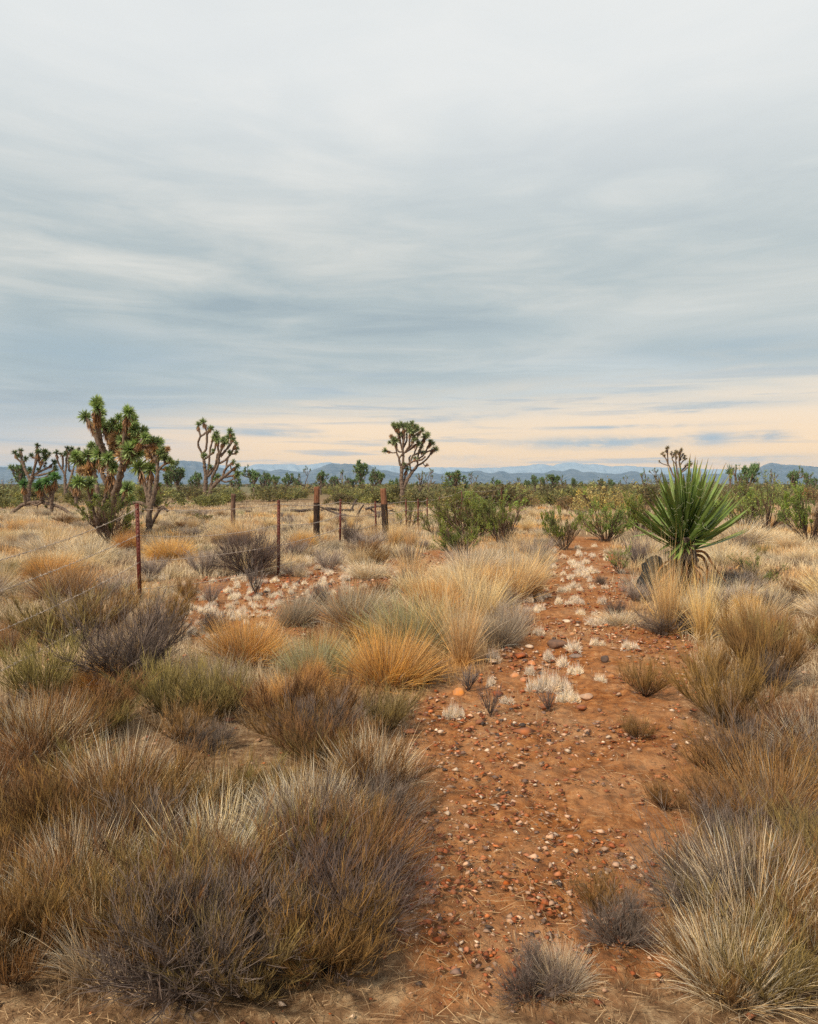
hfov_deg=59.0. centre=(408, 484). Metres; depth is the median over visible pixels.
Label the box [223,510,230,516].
grass tussock
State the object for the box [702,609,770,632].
dry shrub
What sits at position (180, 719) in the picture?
dry shrub
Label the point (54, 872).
dry shrub
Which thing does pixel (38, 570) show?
dry shrub
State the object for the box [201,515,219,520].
dry shrub
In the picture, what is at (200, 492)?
creosote bush
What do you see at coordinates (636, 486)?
creosote bush
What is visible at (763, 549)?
dry shrub
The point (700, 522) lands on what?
yucca
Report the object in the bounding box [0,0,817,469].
sky
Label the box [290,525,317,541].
grass tussock
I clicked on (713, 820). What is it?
dry shrub
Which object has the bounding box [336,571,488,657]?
grass tussock
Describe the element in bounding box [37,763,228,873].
dry shrub
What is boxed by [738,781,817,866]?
dry shrub
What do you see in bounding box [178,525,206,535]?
dry shrub
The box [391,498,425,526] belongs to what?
creosote bush
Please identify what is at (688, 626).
dry shrub
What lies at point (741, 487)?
creosote bush
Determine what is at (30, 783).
dry shrub
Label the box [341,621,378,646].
grass tussock
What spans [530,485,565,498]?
creosote bush
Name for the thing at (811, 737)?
grass tussock
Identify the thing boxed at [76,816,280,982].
dry shrub
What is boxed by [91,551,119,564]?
grass tussock
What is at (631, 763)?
dirt path
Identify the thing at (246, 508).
meadow grass
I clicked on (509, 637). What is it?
grass tussock
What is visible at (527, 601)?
white grass tuft
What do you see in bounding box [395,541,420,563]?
dry shrub
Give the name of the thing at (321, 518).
grass tussock
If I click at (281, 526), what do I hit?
grass tussock
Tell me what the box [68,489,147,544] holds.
creosote bush
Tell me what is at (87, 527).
grass tussock
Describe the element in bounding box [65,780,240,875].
dry shrub
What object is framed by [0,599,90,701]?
dry shrub
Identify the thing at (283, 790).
grass tussock
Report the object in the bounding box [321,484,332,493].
creosote bush
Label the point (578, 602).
white grass tuft
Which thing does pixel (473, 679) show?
dry shrub
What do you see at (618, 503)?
creosote bush
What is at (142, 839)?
dry shrub
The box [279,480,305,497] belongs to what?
creosote bush
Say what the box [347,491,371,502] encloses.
creosote bush
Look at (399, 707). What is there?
dry shrub
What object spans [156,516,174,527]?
grass tussock
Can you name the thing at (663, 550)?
dry shrub
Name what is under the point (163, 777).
dry shrub
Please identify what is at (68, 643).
dry shrub
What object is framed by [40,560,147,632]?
shrub
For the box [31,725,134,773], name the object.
dry shrub
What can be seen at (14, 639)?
grass tussock
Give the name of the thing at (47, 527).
grass tussock
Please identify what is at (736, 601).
grass tussock
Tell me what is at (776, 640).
dry shrub
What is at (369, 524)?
grass tussock
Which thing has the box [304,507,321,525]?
grass tussock
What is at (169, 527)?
grass tussock
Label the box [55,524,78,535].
grass tussock
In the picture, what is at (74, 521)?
dry shrub
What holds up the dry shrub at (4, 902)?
on the ground at (538, 1012)
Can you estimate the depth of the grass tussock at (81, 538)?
18.09 m
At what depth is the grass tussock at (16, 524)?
24.53 m
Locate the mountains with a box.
[0,462,740,474]
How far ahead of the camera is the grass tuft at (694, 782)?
3.39 m
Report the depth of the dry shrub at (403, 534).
19.36 m
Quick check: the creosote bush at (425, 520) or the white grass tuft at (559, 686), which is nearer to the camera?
the white grass tuft at (559, 686)
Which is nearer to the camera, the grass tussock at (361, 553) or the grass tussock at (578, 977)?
the grass tussock at (578, 977)
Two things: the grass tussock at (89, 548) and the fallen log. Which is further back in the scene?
the fallen log
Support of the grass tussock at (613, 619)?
on the ground at (538, 1012)
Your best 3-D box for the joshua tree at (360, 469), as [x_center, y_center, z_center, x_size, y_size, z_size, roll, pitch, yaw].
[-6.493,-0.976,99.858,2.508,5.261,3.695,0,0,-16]
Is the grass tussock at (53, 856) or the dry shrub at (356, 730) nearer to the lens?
the grass tussock at (53, 856)
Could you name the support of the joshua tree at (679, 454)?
on the ground at (538, 1012)
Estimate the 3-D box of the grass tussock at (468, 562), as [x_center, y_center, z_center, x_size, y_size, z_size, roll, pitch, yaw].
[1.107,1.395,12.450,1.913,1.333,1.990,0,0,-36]
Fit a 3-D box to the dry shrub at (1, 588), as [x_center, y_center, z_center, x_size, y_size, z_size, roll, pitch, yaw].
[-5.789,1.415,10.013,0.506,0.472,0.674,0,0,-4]
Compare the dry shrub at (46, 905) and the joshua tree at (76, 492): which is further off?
the joshua tree at (76, 492)
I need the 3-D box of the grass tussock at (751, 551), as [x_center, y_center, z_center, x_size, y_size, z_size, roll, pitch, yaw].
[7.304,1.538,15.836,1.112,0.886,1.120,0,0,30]
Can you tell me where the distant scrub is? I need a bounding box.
[0,477,817,493]
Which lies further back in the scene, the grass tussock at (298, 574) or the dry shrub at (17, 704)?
the grass tussock at (298, 574)
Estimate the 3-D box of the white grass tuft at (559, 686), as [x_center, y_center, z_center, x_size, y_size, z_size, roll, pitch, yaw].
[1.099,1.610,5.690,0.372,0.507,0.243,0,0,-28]
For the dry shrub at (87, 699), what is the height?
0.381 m
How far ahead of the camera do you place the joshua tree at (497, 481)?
112.30 m
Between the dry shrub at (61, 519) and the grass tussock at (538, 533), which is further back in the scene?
the dry shrub at (61, 519)
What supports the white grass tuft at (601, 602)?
on the dirt path
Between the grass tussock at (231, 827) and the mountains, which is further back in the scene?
the mountains
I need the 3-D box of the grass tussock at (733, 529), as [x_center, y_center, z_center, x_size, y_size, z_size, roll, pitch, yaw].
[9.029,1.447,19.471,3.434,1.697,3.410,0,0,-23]
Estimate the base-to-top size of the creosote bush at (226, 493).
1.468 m
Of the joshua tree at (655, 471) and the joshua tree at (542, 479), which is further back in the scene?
the joshua tree at (542, 479)
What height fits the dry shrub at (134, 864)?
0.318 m
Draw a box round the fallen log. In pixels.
[290,499,394,512]
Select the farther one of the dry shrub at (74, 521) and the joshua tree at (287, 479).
the joshua tree at (287, 479)
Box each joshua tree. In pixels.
[7,462,34,484]
[11,442,58,506]
[11,471,72,513]
[52,445,80,502]
[68,394,164,537]
[69,478,80,503]
[127,436,175,533]
[162,471,175,497]
[163,459,185,490]
[187,470,202,490]
[194,417,241,505]
[229,477,241,488]
[241,464,260,496]
[258,472,272,488]
[269,474,279,485]
[281,472,293,486]
[297,466,310,487]
[314,470,329,494]
[328,475,339,485]
[335,469,348,485]
[348,477,357,487]
[352,460,369,491]
[368,470,377,485]
[369,467,384,485]
[382,420,438,503]
[394,478,399,488]
[416,471,426,490]
[424,468,433,491]
[443,477,453,488]
[444,470,468,488]
[468,472,478,485]
[490,477,500,485]
[522,479,533,489]
[530,474,538,490]
[538,474,548,492]
[546,474,559,487]
[560,475,566,487]
[571,477,577,487]
[607,479,614,486]
[639,469,647,485]
[648,468,663,484]
[658,445,692,479]
[731,465,744,485]
[740,462,760,489]
[768,469,778,490]
[787,465,805,491]
[803,472,817,487]
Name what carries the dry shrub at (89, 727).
on the ground at (538, 1012)
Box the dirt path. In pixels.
[380,536,730,1023]
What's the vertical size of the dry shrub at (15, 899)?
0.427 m
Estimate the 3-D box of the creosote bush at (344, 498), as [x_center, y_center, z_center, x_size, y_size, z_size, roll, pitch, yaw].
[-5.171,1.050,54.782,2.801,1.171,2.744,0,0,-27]
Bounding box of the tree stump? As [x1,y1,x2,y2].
[635,555,665,595]
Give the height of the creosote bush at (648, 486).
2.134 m
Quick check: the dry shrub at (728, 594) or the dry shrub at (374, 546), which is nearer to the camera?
the dry shrub at (728, 594)
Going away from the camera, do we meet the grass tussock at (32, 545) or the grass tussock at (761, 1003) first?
the grass tussock at (761, 1003)
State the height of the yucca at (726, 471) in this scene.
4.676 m
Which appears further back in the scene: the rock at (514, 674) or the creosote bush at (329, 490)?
the creosote bush at (329, 490)
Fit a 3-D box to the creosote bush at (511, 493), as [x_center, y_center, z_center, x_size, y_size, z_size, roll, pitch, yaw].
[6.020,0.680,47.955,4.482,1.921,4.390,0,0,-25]
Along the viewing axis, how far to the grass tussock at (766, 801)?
3.31 m
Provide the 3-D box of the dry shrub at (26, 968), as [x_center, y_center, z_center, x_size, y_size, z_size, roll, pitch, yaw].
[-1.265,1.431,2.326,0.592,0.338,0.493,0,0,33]
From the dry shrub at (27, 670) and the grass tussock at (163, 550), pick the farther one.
the grass tussock at (163, 550)
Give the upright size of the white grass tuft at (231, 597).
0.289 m
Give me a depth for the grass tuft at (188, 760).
3.52 m
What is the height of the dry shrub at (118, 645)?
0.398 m
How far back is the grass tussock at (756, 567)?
11.77 m
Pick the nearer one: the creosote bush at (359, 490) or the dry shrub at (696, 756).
the dry shrub at (696, 756)
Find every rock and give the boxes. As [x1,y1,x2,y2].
[453,687,464,695]
[510,672,519,677]
[520,677,526,681]
[525,644,533,648]
[546,639,567,648]
[568,654,582,657]
[576,705,586,709]
[580,693,592,699]
[601,655,608,662]
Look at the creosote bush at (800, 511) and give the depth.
19.40 m
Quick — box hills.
[0,460,817,484]
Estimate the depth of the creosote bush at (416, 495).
50.24 m
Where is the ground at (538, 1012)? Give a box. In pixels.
[0,486,817,1023]
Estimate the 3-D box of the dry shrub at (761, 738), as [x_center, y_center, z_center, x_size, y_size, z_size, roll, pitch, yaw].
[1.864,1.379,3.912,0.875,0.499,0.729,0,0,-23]
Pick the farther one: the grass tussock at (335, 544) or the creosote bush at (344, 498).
the creosote bush at (344, 498)
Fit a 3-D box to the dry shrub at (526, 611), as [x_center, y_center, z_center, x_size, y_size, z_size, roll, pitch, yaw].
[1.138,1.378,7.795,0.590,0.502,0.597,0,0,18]
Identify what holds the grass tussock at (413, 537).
on the ground at (538, 1012)
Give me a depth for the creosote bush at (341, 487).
99.04 m
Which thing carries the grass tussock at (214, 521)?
on the ground at (538, 1012)
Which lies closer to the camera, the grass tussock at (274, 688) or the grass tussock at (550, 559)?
the grass tussock at (274, 688)
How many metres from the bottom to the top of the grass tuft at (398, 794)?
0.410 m
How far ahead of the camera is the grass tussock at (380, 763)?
3.76 m
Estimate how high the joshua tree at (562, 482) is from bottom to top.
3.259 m
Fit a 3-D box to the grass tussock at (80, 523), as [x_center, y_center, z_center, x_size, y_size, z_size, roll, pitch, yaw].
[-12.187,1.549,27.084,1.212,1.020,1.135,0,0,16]
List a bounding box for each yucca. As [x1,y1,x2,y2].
[622,458,749,598]
[724,464,734,487]
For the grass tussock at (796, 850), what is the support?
on the ground at (538, 1012)
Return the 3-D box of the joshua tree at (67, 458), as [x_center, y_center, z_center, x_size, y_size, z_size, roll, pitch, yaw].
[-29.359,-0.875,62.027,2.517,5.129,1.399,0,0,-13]
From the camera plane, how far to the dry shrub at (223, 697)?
4.91 m
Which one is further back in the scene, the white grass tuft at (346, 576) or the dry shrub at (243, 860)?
the white grass tuft at (346, 576)
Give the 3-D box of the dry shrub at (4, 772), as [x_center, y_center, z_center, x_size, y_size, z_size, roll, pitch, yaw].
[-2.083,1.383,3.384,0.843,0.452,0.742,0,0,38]
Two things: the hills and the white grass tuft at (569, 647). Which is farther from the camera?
the hills
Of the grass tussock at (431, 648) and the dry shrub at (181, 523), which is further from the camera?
the dry shrub at (181, 523)
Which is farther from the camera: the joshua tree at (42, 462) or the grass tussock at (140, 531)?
the joshua tree at (42, 462)
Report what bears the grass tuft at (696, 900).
on the ground at (538, 1012)
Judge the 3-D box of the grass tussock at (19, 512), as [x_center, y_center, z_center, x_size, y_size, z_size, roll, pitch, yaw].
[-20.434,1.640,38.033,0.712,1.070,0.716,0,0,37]
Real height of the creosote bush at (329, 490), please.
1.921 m
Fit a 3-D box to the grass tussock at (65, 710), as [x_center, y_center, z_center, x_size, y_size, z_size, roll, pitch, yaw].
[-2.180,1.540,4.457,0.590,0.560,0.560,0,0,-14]
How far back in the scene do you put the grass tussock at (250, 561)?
13.50 m
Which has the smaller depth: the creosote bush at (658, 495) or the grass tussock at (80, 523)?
the grass tussock at (80, 523)
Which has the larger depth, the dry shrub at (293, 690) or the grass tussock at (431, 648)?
the grass tussock at (431, 648)
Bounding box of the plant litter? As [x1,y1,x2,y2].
[0,562,817,1023]
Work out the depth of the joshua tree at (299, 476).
104.65 m
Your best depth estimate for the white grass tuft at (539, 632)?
7.74 m
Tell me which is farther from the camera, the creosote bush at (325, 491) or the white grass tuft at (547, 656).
the creosote bush at (325, 491)
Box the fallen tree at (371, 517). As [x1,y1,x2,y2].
[320,504,381,518]
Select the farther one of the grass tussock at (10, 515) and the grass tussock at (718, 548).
the grass tussock at (10, 515)
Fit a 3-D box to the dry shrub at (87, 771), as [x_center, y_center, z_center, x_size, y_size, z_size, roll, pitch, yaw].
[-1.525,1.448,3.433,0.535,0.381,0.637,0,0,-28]
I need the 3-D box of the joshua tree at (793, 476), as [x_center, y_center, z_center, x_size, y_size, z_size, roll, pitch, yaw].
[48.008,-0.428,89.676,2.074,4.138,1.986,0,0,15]
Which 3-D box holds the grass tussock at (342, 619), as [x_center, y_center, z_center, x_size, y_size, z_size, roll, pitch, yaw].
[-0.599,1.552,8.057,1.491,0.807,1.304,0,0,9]
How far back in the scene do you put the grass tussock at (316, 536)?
18.77 m
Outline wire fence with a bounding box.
[0,486,501,670]
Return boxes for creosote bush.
[0,478,32,502]
[0,491,21,508]
[4,483,33,499]
[16,485,58,501]
[48,491,63,500]
[56,488,69,494]
[59,490,87,503]
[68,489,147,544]
[82,483,104,500]
[130,482,190,507]
[136,488,162,507]
[173,480,202,497]
[186,511,212,520]
[188,488,217,499]
[189,485,228,499]
[190,492,215,506]
[196,488,226,506]
[212,486,244,502]
[220,485,247,500]
[248,480,295,501]
[248,483,267,493]
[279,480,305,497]
[280,485,311,499]
[292,483,313,495]
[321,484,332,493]
[323,490,356,505]
[326,484,349,494]
[329,484,355,499]
[330,484,354,494]
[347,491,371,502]
[355,481,392,502]
[358,482,378,495]
[360,484,396,504]
[371,484,413,503]
[390,485,434,506]
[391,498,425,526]
[405,495,471,533]
[428,470,509,536]
[428,482,483,508]
[430,510,491,556]
[448,480,530,520]
[468,493,524,544]
[472,483,500,497]
[476,481,533,506]
[481,483,534,501]
[513,490,541,506]
[524,482,573,506]
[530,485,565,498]
[540,505,590,549]
[549,482,598,504]
[553,493,587,510]
[568,482,637,541]
[569,476,628,511]
[579,477,640,506]
[602,486,631,509]
[605,486,646,512]
[609,490,664,532]
[620,479,648,494]
[631,478,669,506]
[632,479,658,493]
[648,480,685,503]
[669,468,740,511]
[715,465,773,526]
[719,462,802,530]
[719,481,759,504]
[720,480,759,497]
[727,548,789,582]
[755,483,773,492]
[759,486,793,504]
[774,480,817,542]
[787,484,817,503]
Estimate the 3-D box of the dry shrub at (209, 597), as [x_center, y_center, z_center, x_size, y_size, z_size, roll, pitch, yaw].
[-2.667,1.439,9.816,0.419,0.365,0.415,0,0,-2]
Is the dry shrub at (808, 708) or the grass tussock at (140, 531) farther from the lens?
the grass tussock at (140, 531)
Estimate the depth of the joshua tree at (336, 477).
118.05 m
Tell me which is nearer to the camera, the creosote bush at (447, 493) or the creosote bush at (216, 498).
the creosote bush at (447, 493)
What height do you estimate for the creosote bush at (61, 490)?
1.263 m
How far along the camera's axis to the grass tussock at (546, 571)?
10.37 m
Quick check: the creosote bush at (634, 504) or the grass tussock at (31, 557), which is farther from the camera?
the creosote bush at (634, 504)
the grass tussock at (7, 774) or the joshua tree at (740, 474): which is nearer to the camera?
the grass tussock at (7, 774)
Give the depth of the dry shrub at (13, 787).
3.39 m
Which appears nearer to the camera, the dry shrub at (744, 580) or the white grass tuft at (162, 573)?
the dry shrub at (744, 580)
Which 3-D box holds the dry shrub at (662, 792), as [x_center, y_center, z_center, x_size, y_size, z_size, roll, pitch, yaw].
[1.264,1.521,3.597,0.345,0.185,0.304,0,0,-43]
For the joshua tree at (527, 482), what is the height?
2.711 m
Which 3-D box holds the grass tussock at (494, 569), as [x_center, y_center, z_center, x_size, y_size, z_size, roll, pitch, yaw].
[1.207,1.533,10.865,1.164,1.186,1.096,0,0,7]
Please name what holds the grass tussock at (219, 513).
on the ground at (538, 1012)
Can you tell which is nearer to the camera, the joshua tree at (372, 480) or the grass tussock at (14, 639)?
the grass tussock at (14, 639)
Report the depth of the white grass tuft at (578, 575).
12.62 m
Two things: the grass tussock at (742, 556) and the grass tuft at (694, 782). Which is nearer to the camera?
the grass tuft at (694, 782)
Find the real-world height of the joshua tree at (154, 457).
3.281 m
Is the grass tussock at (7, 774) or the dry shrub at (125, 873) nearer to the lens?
the dry shrub at (125, 873)
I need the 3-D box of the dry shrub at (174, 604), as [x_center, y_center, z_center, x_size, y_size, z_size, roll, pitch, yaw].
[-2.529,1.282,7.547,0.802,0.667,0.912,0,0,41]
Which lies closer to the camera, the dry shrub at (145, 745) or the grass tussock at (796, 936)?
the grass tussock at (796, 936)
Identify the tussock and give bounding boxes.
[0,525,20,544]
[0,532,23,543]
[0,534,30,550]
[0,546,12,568]
[0,558,19,586]
[0,569,24,596]
[0,610,40,655]
[0,615,16,639]
[0,673,103,775]
[0,676,129,781]
[0,760,20,792]
[0,783,154,966]
[0,821,51,887]
[0,869,66,985]
[1,510,38,530]
[3,546,91,582]
[4,512,16,518]
[7,551,121,604]
[11,522,45,538]
[11,524,95,555]
[11,854,191,1020]
[12,513,31,518]
[16,507,24,514]
[19,631,113,692]
[21,519,45,530]
[21,547,55,569]
[22,551,43,562]
[26,693,92,730]
[30,507,42,515]
[33,515,55,533]
[35,522,80,542]
[37,508,52,515]
[37,514,50,526]
[43,709,204,845]
[44,539,90,567]
[44,546,81,558]
[46,548,104,566]
[53,530,123,563]
[54,523,102,546]
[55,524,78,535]
[58,511,81,519]
[62,646,130,696]
[72,518,89,528]
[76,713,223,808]
[82,522,95,533]
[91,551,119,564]
[96,544,135,560]
[110,524,145,550]
[116,526,149,536]
[126,767,291,887]
[133,530,200,561]
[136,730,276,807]
[145,512,160,524]
[153,523,181,532]
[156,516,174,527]
[178,641,260,703]
[181,759,259,827]
[182,514,205,528]
[184,507,195,515]
[185,594,304,675]
[191,515,271,541]
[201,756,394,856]
[202,517,232,542]
[206,514,226,526]
[209,515,247,531]
[211,755,355,838]
[212,510,227,515]
[212,543,249,566]
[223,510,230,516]
[225,545,276,570]
[239,742,390,833]
[241,664,337,719]
[255,513,280,526]
[258,528,293,551]
[262,615,366,681]
[265,579,326,627]
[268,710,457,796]
[276,521,301,530]
[282,508,298,516]
[282,525,305,538]
[288,525,318,547]
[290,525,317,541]
[290,772,449,912]
[292,551,308,564]
[292,563,310,577]
[294,645,337,690]
[296,531,324,543]
[298,563,407,627]
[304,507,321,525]
[304,594,401,630]
[307,617,343,661]
[308,506,331,520]
[311,716,452,803]
[320,571,386,609]
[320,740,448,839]
[321,518,336,531]
[322,606,458,695]
[324,534,343,550]
[329,521,348,531]
[333,555,400,579]
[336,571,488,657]
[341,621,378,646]
[344,508,356,527]
[344,542,375,561]
[352,509,368,522]
[352,580,423,618]
[353,520,372,530]
[358,522,384,538]
[361,515,381,531]
[369,774,439,823]
[377,530,437,582]
[378,510,412,547]
[379,550,445,598]
[379,573,438,597]
[382,540,418,557]
[388,516,402,527]
[391,563,471,650]
[395,518,425,548]
[396,567,470,617]
[400,636,445,660]
[411,536,438,546]
[414,566,504,666]
[422,540,506,605]
[423,557,475,582]
[429,533,513,574]
[429,566,466,596]
[436,562,530,618]
[463,590,539,653]
[466,556,514,590]
[474,534,540,573]
[480,526,582,600]
[490,563,549,599]
[496,534,516,559]
[504,529,532,546]
[511,547,556,588]
[513,516,538,531]
[513,534,527,553]
[517,923,604,1016]
[519,543,562,593]
[521,514,536,528]
[523,505,540,517]
[527,526,551,537]
[528,543,552,564]
[531,534,562,545]
[540,551,559,566]
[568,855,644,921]
[582,605,649,626]
[622,529,655,538]
[629,520,708,635]
[631,539,664,553]
[640,869,817,1023]
[646,797,817,1012]
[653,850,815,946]
[654,565,733,631]
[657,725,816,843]
[674,533,736,640]
[680,722,817,835]
[685,802,817,904]
[692,578,774,603]
[697,538,765,568]
[698,770,816,837]
[703,532,748,555]
[709,515,799,543]
[715,570,812,625]
[723,538,761,557]
[728,546,763,568]
[729,585,765,614]
[735,550,765,579]
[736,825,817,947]
[742,893,817,1016]
[751,696,817,765]
[757,602,805,637]
[762,506,783,527]
[767,531,814,549]
[777,544,817,561]
[790,585,817,617]
[791,562,817,597]
[803,542,817,556]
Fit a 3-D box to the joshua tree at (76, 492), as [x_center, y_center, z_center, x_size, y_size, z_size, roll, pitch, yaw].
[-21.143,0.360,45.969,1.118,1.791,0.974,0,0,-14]
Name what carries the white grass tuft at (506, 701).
on the dirt path
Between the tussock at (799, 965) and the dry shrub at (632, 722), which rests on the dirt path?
the dry shrub at (632, 722)
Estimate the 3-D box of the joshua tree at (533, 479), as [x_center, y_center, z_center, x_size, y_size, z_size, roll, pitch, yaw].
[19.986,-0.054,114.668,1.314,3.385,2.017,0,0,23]
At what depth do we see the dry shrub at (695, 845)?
2.90 m
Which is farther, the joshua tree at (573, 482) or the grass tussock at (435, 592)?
the joshua tree at (573, 482)
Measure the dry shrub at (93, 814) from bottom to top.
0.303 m
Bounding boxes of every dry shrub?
[0,557,24,580]
[0,571,5,596]
[0,576,134,647]
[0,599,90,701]
[0,606,41,636]
[0,677,42,717]
[0,678,79,748]
[0,693,48,724]
[0,694,83,738]
[0,711,58,780]
[0,734,51,801]
[0,739,140,831]
[0,744,122,873]
[0,758,91,840]
[0,765,76,828]
[0,814,113,933]
[0,818,114,943]
[0,822,149,944]
[0,834,150,958]
[0,858,97,989]
[1,741,109,815]
[1,759,171,863]
[3,744,166,844]
[5,744,174,836]
[8,708,113,750]
[14,694,119,753]
[17,666,163,722]
[18,720,158,808]
[19,681,110,720]
[23,848,137,932]
[24,570,214,689]
[25,559,78,590]
[27,799,154,883]
[27,801,264,936]
[29,736,173,812]
[29,747,121,797]
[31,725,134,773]
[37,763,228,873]
[38,768,178,851]
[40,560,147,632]
[44,685,151,737]
[44,786,176,846]
[46,782,267,953]
[52,541,94,552]
[53,512,76,522]
[54,847,217,975]
[60,626,103,648]
[61,835,338,1023]
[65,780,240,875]
[67,518,83,524]
[74,746,223,851]
[75,782,289,929]
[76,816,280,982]
[79,832,211,903]
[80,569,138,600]
[83,689,147,736]
[89,809,337,1021]
[89,840,334,1008]
[93,737,177,771]
[98,811,255,896]
[100,645,218,716]
[106,637,138,665]
[108,754,205,809]
[121,580,199,636]
[129,551,172,577]
[135,684,225,743]
[139,870,348,1003]
[140,759,233,828]
[140,774,228,834]
[156,642,252,720]
[166,573,209,599]
[168,708,238,753]
[171,544,227,575]
[172,518,185,526]
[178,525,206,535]
[181,782,403,909]
[188,814,303,910]
[192,507,209,515]
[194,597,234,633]
[197,579,226,602]
[198,514,293,575]
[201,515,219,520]
[204,795,354,888]
[205,665,259,710]
[209,824,410,969]
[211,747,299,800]
[213,528,258,547]
[222,658,332,723]
[230,871,396,991]
[231,672,351,744]
[232,795,360,887]
[232,847,336,979]
[243,558,267,594]
[249,743,324,803]
[253,855,403,997]
[257,674,387,749]
[257,775,424,879]
[261,703,358,765]
[263,712,373,772]
[264,798,449,996]
[268,850,401,942]
[270,749,365,799]
[272,763,400,858]
[276,800,379,877]
[278,560,312,576]
[280,514,295,524]
[280,534,314,555]
[282,521,310,533]
[283,651,395,725]
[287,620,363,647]
[292,703,385,754]
[308,577,332,604]
[310,545,350,569]
[329,518,343,525]
[334,511,350,521]
[336,514,363,542]
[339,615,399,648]
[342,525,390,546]
[345,538,393,558]
[346,541,361,554]
[351,584,406,604]
[353,672,430,734]
[360,577,408,596]
[362,547,394,564]
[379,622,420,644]
[386,527,417,539]
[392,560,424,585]
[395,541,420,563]
[407,651,447,683]
[415,537,429,548]
[441,546,467,562]
[455,662,480,690]
[461,584,526,604]
[475,672,501,716]
[480,918,587,1018]
[491,589,539,633]
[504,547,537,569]
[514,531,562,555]
[534,679,557,709]
[569,863,679,954]
[592,574,609,584]
[602,596,628,613]
[603,540,633,573]
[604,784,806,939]
[612,640,678,696]
[613,708,665,739]
[617,577,653,600]
[621,534,646,564]
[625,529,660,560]
[627,599,691,635]
[638,770,693,809]
[647,802,773,888]
[651,618,804,729]
[656,826,776,896]
[660,546,672,556]
[665,683,817,784]
[668,766,811,871]
[670,711,769,777]
[672,698,817,792]
[676,637,741,683]
[677,612,719,634]
[685,581,767,609]
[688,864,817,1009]
[699,781,817,856]
[702,565,776,590]
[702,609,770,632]
[704,561,756,581]
[704,810,817,928]
[705,779,814,856]
[706,581,817,684]
[710,813,817,909]
[714,600,795,655]
[714,624,802,652]
[714,862,817,963]
[721,665,817,741]
[724,531,764,548]
[728,814,817,903]
[731,837,817,956]
[733,571,765,586]
[738,582,800,613]
[738,641,814,689]
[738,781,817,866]
[747,542,774,556]
[747,778,817,868]
[753,685,817,744]
[762,750,817,800]
[765,781,817,862]
[767,729,817,801]
[769,568,814,597]
[771,628,811,656]
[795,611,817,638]
[795,626,817,644]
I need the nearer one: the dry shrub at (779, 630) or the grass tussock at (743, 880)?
the grass tussock at (743, 880)
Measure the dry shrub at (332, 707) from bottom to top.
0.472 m
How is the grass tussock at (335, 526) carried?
on the ground at (538, 1012)
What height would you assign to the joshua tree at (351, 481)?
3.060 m
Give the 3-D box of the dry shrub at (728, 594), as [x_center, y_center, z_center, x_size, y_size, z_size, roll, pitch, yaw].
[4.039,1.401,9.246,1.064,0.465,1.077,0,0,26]
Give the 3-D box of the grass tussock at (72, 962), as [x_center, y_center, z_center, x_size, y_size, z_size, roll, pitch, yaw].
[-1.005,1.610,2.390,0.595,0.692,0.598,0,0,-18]
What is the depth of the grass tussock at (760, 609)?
8.12 m
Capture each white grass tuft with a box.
[159,571,169,578]
[194,618,204,624]
[224,603,234,608]
[227,591,237,600]
[232,581,240,588]
[237,571,247,579]
[237,604,246,612]
[239,610,248,619]
[252,595,261,600]
[252,599,258,609]
[313,565,325,569]
[340,574,349,580]
[441,697,465,719]
[485,646,502,663]
[486,676,495,687]
[499,695,514,704]
[520,596,533,602]
[523,659,572,694]
[523,663,534,675]
[532,625,544,635]
[533,603,545,610]
[535,594,542,602]
[542,648,554,662]
[554,596,562,604]
[555,650,569,667]
[555,685,580,702]
[557,585,565,592]
[564,639,582,653]
[566,663,583,674]
[569,595,578,600]
[574,571,583,576]
[575,597,585,604]
[576,608,584,614]
[585,566,594,573]
[586,616,608,626]
[589,638,605,645]
[593,673,607,682]
[596,595,606,604]
[620,639,639,650]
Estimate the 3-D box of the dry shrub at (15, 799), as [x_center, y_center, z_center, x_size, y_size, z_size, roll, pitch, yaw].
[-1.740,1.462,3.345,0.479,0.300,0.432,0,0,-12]
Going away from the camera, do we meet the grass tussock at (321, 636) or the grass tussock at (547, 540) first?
the grass tussock at (321, 636)
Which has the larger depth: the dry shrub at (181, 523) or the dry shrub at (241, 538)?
the dry shrub at (181, 523)
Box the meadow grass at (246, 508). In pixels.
[0,505,817,614]
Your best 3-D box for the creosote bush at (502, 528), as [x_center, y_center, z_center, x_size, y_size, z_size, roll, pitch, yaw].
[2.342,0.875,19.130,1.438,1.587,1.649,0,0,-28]
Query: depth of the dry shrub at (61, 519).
30.42 m
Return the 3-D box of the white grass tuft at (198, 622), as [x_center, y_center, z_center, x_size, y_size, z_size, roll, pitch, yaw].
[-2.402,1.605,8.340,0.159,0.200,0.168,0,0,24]
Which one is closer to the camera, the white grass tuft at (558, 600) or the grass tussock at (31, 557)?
the white grass tuft at (558, 600)
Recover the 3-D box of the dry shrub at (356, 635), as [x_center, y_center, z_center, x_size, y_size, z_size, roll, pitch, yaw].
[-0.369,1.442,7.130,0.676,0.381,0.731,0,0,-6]
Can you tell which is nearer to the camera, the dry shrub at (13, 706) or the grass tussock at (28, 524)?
the dry shrub at (13, 706)
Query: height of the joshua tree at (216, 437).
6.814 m
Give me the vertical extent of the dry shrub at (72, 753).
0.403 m

